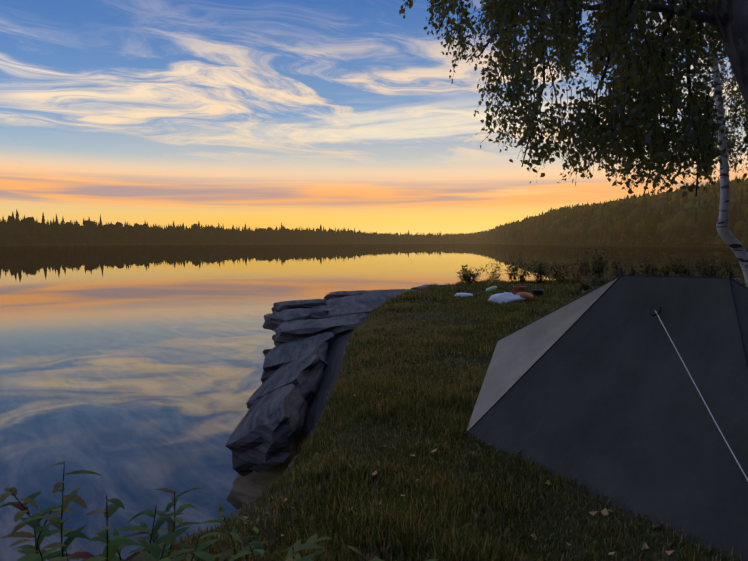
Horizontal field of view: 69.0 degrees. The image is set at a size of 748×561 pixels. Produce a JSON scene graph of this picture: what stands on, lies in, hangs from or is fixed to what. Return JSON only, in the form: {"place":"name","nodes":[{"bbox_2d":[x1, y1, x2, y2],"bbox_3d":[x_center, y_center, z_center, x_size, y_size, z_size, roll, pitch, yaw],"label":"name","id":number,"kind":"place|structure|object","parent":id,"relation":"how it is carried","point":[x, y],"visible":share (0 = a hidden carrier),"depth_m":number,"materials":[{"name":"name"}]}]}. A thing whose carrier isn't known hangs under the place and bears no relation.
{"place":"outdoors","nodes":[
{"label":"outdoors","id":0,"kind":"place"},
{"bbox_2d":[0,244,747,560],"bbox_3d":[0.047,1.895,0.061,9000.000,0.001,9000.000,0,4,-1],"label":"lake water","id":1,"kind":"structure","parent":0,"point":[132,374],"depth_m":9.57,"materials":[{"name":"blue liquid"}]},
{"bbox_2d":[0,241,747,560],"bbox_3d":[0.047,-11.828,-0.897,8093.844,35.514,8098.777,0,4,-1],"label":"terrain","id":2,"kind":"structure","parent":0,"point":[337,347],"depth_m":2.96,"materials":[{"name":"green plant"}]},
{"bbox_2d":[0,461,438,560],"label":"plants","id":3,"kind":"object","parent":2,"relation":"on","point":[148,551],"visible":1,"depth_m":1.86,"materials":[{"name":"green plant"}]},
{"bbox_2d":[0,209,453,245],"bbox_3d":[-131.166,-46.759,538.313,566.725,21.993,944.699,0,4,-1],"label":"forest","id":4,"kind":"object","parent":2,"relation":"on","point":[29,230],"visible":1,"depth_m":381.85,"materials":[{"name":"green plant"}]},
{"bbox_2d":[225,383,307,474],"bbox_3d":[-0.952,1.343,5.062,0.578,0.511,1.407,0,4,-1],"label":"rock","id":5,"kind":"object","parent":2,"relation":"on","point":[267,431],"visible":1,"depth_m":4.54,"materials":[{"name":"grey stone"}]},
{"bbox_2d":[247,354,324,408],"bbox_3d":[-0.978,1.240,6.397,0.697,0.568,1.744,0,4,-1],"label":"rock","id":6,"kind":"object","parent":2,"relation":"on","point":[304,375],"visible":0.65,"depth_m":6.13,"materials":[{"name":"grey stone"}]},
{"bbox_2d":[261,332,334,382],"bbox_3d":[-1.082,1.154,7.925,1.027,0.597,1.877,0,4,-1],"label":"rock","id":7,"kind":"object","parent":2,"relation":"on","point":[280,355],"visible":0.46,"depth_m":7.63,"materials":[{"name":"grey stone"}]},
{"bbox_2d":[274,313,365,345],"bbox_3d":[-0.944,0.892,9.434,1.619,0.492,1.525,0,4,-1],"label":"rock","id":8,"kind":"object","parent":2,"relation":"on","point":[337,327],"visible":0.52,"depth_m":8.87,"materials":[{"name":"grey stone"}]},
{"bbox_2d":[309,304,380,318],"bbox_3d":[-0.726,0.789,11.125,2.454,0.504,1.422,-1,4,-17],"label":"rock","id":9,"kind":"object","parent":2,"relation":"on","point":[365,309],"visible":0.17,"depth_m":10.93,"materials":[{"name":"grey stone"}]},
{"bbox_2d":[262,308,328,330],"bbox_3d":[-1.535,0.767,10.614,1.124,0.370,1.105,-4,5,-42],"label":"rock","id":10,"kind":"object","parent":9,"relation":"on","point":[273,321],"visible":0.62,"depth_m":10.40,"materials":[{"name":"grey stone"}]},
{"bbox_2d":[324,290,369,299],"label":"rock","id":11,"kind":"object","parent":2,"relation":"on","point":[336,294],"visible":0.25,"depth_m":14.60,"materials":[{"name":"grey stone"}]},
{"bbox_2d":[310,291,405,308],"bbox_3d":[-0.330,0.614,13.005,3.341,0.431,1.824,-2,5,-29],"label":"rock","id":12,"kind":"object","parent":2,"relation":"on","point":[377,298],"visible":0.21,"depth_m":12.90,"materials":[{"name":"grey stone"}]},
{"bbox_2d":[271,299,326,312],"bbox_3d":[-1.682,0.611,12.600,1.332,0.302,0.994,-2,4,-23],"label":"rock","id":13,"kind":"object","parent":12,"relation":"on","point":[285,305],"visible":0.54,"depth_m":12.32,"materials":[{"name":"grey stone"}]},
{"bbox_2d":[344,289,413,296],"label":"rock","id":14,"kind":"object","parent":2,"relation":"on","point":[371,292],"visible":0.15,"depth_m":15.00,"materials":[{"name":"grey stone"}]},
{"bbox_2d":[410,285,439,289],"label":"rock","id":15,"kind":"object","parent":2,"relation":"on","point":[420,287],"visible":0.08,"depth_m":16.36,"materials":[{"name":"grey stone"}]},
{"bbox_2d":[218,295,673,560],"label":"fallen leaves","id":16,"kind":"object","parent":2,"relation":"on","point":[593,513],"visible":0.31,"depth_m":2.48,"materials":[{"name":"yellow plant"}]},
{"bbox_2d":[454,293,472,297],"bbox_3d":[2.087,0.341,12.603,0.477,0.110,0.196,1,4,15],"label":"white cloth","id":17,"kind":"object","parent":2,"relation":"on","point":[462,294],"visible":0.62,"depth_m":12.54,"materials":[{"name":"white fabric"}]},
{"bbox_2d":[486,286,496,291],"bbox_3d":[2.903,0.221,13.441,0.116,0.198,0.318,-3,5,-36],"label":"bottle","id":18,"kind":"object","parent":2,"relation":"on","point":[492,288],"visible":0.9,"depth_m":13.37,"materials":[{"name":"green plastic"}]},
{"bbox_2d":[488,292,525,303],"bbox_3d":[2.799,0.365,11.392,1.093,0.248,0.498,-3,5,-34],"label":"stuff sack","id":19,"kind":"object","parent":2,"relation":"on","point":[506,297],"visible":0.67,"depth_m":11.17,"materials":[{"name":"white fabric"}]},
{"bbox_2d":[513,284,528,293],"bbox_3d":[3.531,0.226,13.143,0.322,0.300,0.372,-2,4,-23],"label":"cooking pot","id":20,"kind":"object","parent":2,"relation":"on","point":[519,288],"visible":0.56,"depth_m":13.05,"materials":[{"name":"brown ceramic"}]},
{"bbox_2d":[516,292,532,301],"bbox_3d":[3.168,0.351,11.507,0.434,0.230,0.255,-3,5,-40],"label":"orange dry bag","id":21,"kind":"object","parent":2,"relation":"on","point":[528,296],"visible":0.62,"depth_m":11.40,"materials":[{"name":"orange fabric"}]},
{"bbox_2d":[532,288,543,296],"bbox_3d":[3.791,0.291,12.680,0.258,0.232,0.377,-1,4,-10],"label":"black kettle","id":22,"kind":"object","parent":2,"relation":"on","point":[537,292],"visible":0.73,"depth_m":12.52,"materials":[{"name":"black metal"}]},
{"bbox_2d":[378,275,744,306],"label":"grass","id":23,"kind":"structure","parent":2,"relation":"on","point":[558,289],"depth_m":13.16,"materials":[{"name":"green plant"}]},
{"bbox_2d":[399,0,747,286],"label":"birch","id":24,"kind":"object","parent":2,"relation":"on","point":[670,113],"depth_m":3.57,"materials":[{"name":"green plant"}]},
{"bbox_2d":[442,270,747,560],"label":"tent","id":25,"kind":"object","parent":2,"relation":"on","point":[631,391],"visible":0.98,"depth_m":2.83,"materials":[{"name":"black fabric"}]},
{"bbox_2d":[455,247,745,296],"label":"shore shrubs","id":26,"kind":"object","parent":2,"relation":"on","point":[585,286],"depth_m":16.53,"materials":[{"name":"green plant"}]},
{"bbox_2d":[0,0,747,235],"label":"sky","id":27,"kind":"structure","parent":0,"point":[340,114],"materials":[{"name":"blue"}]},
{"bbox_2d":[337,301,566,379],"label":"grass","id":28,"kind":"structure","parent":0,"point":[509,319],"depth_m":7.54,"materials":[{"name":"green plant"}]},
{"bbox_2d":[444,177,747,247],"bbox_3d":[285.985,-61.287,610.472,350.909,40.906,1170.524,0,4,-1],"label":"forest hill","id":29,"kind":"structure","parent":0,"point":[671,218],"depth_m":273.90,"materials":[{"name":"green plant"}]}
]}

